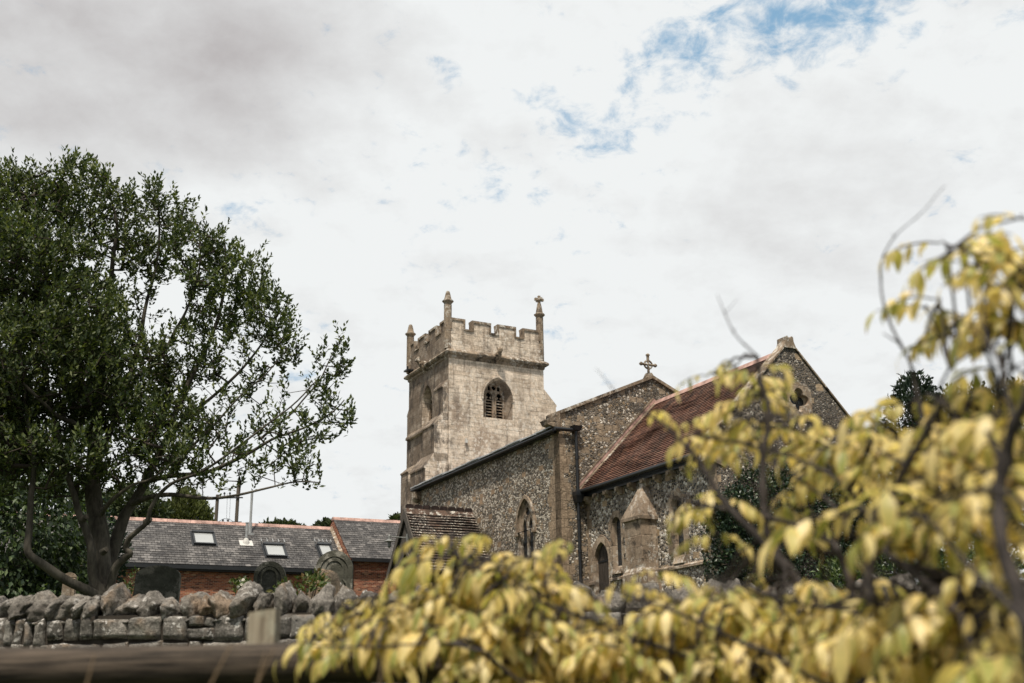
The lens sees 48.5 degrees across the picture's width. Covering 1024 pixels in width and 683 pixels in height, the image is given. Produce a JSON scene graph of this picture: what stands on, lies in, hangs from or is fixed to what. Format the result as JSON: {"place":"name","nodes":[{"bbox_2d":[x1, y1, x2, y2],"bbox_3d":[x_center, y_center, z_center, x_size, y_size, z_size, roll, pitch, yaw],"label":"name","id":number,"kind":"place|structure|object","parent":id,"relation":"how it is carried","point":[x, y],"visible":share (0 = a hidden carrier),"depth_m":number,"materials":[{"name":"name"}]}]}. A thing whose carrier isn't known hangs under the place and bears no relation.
{"place":"outdoors","nodes":[
{"label":"outdoors","id":0,"kind":"place"},
{"bbox_2d":[0,0,1023,582],"label":"sky","id":1,"kind":"structure","parent":0,"point":[626,166],"materials":[{"name":"white"}]},
{"bbox_3d":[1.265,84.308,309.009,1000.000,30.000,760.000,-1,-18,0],"label":"ground","id":2,"kind":"structure","parent":0,"visible":0},
{"bbox_2d":[0,440,113,598],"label":"broadleaf tree","id":3,"kind":"object","parent":2,"relation":"on","point":[21,573],"visible":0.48,"depth_m":21.43,"materials":[{"name":"green plant"}]},
{"bbox_2d":[61,572,76,595],"bbox_3d":[-7.269,4.527,18.536,0.200,1.500,0.100,0,-18,-4],"label":"gravestone","id":4,"kind":"object","parent":2,"relation":"on","point":[67,591],"visible":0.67,"depth_m":18.64,"materials":[{"name":"stone"}]},
{"bbox_2d":[45,497,134,586],"bbox_3d":[-9.818,5.122,25.854,2.051,3.631,2.558,-1,-18,0],"label":"hedge bush","id":5,"kind":"object","parent":2,"relation":"on","point":[121,572],"visible":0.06,"depth_m":26.29,"materials":[{"name":"green plant"}]},
{"bbox_2d":[86,655,94,682],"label":"grass stalk","id":6,"kind":"object","parent":2,"relation":"on","point":[90,670],"depth_m":1.92,"materials":[{"name":"plant"}]},
{"bbox_2d":[82,481,174,518],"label":"broadleaf tree","id":7,"kind":"object","parent":2,"relation":"on","point":[119,503],"visible":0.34,"depth_m":79.47,"materials":[{"name":"green plant"}]},
{"bbox_2d":[123,566,139,595],"bbox_3d":[-6.272,4.400,18.601,0.391,1.457,0.759,5,-19,-18],"label":"weed","id":8,"kind":"object","parent":2,"relation":"on","point":[129,585],"visible":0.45,"depth_m":18.70,"materials":[{"name":"green plant"}]},
{"bbox_2d":[134,565,180,601],"bbox_3d":[-5.510,4.265,17.561,0.680,1.587,0.110,0,-18,-4],"label":"gravestone","id":9,"kind":"object","parent":2,"relation":"on","point":[165,581],"visible":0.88,"depth_m":17.68,"materials":[{"name":"grey stone"}]},
{"bbox_2d":[1,493,342,602],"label":"barn","id":10,"kind":"structure","parent":2,"relation":"on","point":[211,557],"depth_m":58.72,"materials":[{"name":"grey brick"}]},
{"bbox_2d":[0,144,358,596],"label":"evergreen tree","id":11,"kind":"object","parent":2,"relation":"on","point":[46,327],"visible":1,"depth_m":15.22,"materials":[{"name":"green plant"}]},
{"bbox_2d":[157,485,215,520],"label":"conifer tree","id":12,"kind":"object","parent":2,"relation":"on","point":[189,509],"visible":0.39,"depth_m":83.56,"materials":[{"name":"green plant"}]},
{"bbox_2d":[211,645,230,682],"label":"grass stalk","id":13,"kind":"object","parent":2,"relation":"on","point":[220,665],"depth_m":1.93,"materials":[{"name":"plant"}]},
{"bbox_2d":[214,487,242,521],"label":"utility pole","id":14,"kind":"object","parent":2,"relation":"on","point":[236,507],"visible":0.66,"depth_m":92.30,"materials":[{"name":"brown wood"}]},
{"bbox_2d":[228,575,250,594],"bbox_3d":[-2.796,2.975,11.644,0.231,1.181,0.764,-1,-18,0],"label":"rose bush","id":15,"kind":"object","parent":2,"relation":"on","point":[239,582],"visible":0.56,"depth_m":11.61,"materials":[{"name":"green plant"}]},
{"bbox_2d":[256,653,264,682],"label":"grass stalk","id":16,"kind":"object","parent":2,"relation":"on","point":[260,668],"depth_m":1.92,"materials":[{"name":"plant"}]},
{"bbox_2d":[257,649,273,682],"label":"grass stalk","id":17,"kind":"object","parent":2,"relation":"on","point":[265,667],"depth_m":1.92,"materials":[{"name":"plant"}]},
{"bbox_2d":[253,561,285,592],"bbox_3d":[-3.767,4.215,17.553,0.490,1.627,0.141,0,-18,-4],"label":"gravestone","id":18,"kind":"object","parent":2,"relation":"on","point":[268,575],"visible":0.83,"depth_m":17.69,"materials":[{"name":"grey stone"}]},
{"bbox_2d":[259,517,306,525],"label":"distant tree","id":19,"kind":"object","parent":2,"relation":"on","point":[284,521],"visible":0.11,"depth_m":104.02,"materials":[{"name":"green plant"}]},
{"bbox_2d":[266,567,330,598],"bbox_3d":[-2.100,2.829,11.201,0.650,1.252,0.773,-1,-18,0],"label":"bramble","id":20,"kind":"object","parent":2,"relation":"on","point":[311,579],"visible":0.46,"depth_m":11.20,"materials":[{"name":"green plant"}]},
{"bbox_2d":[310,517,331,526],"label":"distant tree","id":21,"kind":"object","parent":2,"relation":"on","point":[325,522],"visible":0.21,"depth_m":104.13,"materials":[{"name":"green plant"}]},
{"bbox_2d":[308,569,341,597],"bbox_3d":[-2.065,3.175,12.647,0.720,1.281,0.154,-1,-18,0],"label":"gravestone","id":22,"kind":"object","parent":2,"relation":"on","point":[334,580],"visible":0.11,"depth_m":12.76,"materials":[{"name":"beige stone"}]},
{"bbox_2d":[316,550,352,589],"bbox_3d":[-2.764,4.128,17.576,0.580,1.777,0.141,0,-18,-4],"label":"gravestone","id":23,"kind":"object","parent":2,"relation":"on","point":[339,563],"visible":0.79,"depth_m":17.73,"materials":[{"name":"grey stone"}]},
{"bbox_2d":[329,517,399,596],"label":"brick house","id":24,"kind":"structure","parent":2,"relation":"on","point":[366,549],"depth_m":61.47,"materials":[{"name":"tile"}]},
{"bbox_2d":[379,650,385,682],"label":"grass stalk","id":25,"kind":"object","parent":2,"relation":"on","point":[382,668],"depth_m":1.92,"materials":[{"name":"plant"}]},
{"bbox_2d":[386,512,399,519],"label":"distant tree","id":26,"kind":"object","parent":2,"relation":"on","point":[395,516],"visible":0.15,"depth_m":104.12,"materials":[{"name":"green plant"}]},
{"bbox_2d":[0,600,955,682],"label":"rail fence","id":27,"kind":"object","parent":2,"relation":"on","point":[241,663],"visible":0.32,"depth_m":2.85,"materials":[{"name":"brown wood"}]},
{"bbox_2d":[0,573,1008,682],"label":"stone wall","id":28,"kind":"structure","parent":2,"relation":"on","point":[117,614],"depth_m":8.64,"materials":[{"name":"grey stone"}]},
{"bbox_2d":[384,291,887,595],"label":"church","id":29,"kind":"structure","parent":2,"relation":"on","point":[502,451],"depth_m":44.32,"materials":[{"name":"stone"}]},
{"bbox_2d":[700,461,914,590],"bbox_3d":[9.528,6.252,36.589,8.083,5.016,2.852,7,-19,-23],"label":"ivy","id":30,"kind":"object","parent":29,"relation":"attached to","point":[847,545],"visible":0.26,"depth_m":35.52,"materials":[{"name":"green plant"}]},
{"bbox_2d":[273,186,1023,682],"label":"wisteria","id":31,"kind":"object","parent":2,"relation":"on","point":[497,618],"visible":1,"depth_m":2.18,"materials":[{"name":"yellow plant"}]},
{"bbox_2d":[809,545,1023,590],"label":"laurel bush","id":32,"kind":"object","parent":2,"relation":"on","point":[837,573],"visible":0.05,"depth_m":19.42,"materials":[{"name":"green plant"}]},
{"bbox_2d":[869,369,1023,573],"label":"yew tree","id":33,"kind":"object","parent":2,"relation":"on","point":[908,395],"visible":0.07,"depth_m":43.73,"materials":[{"name":"green plant"}]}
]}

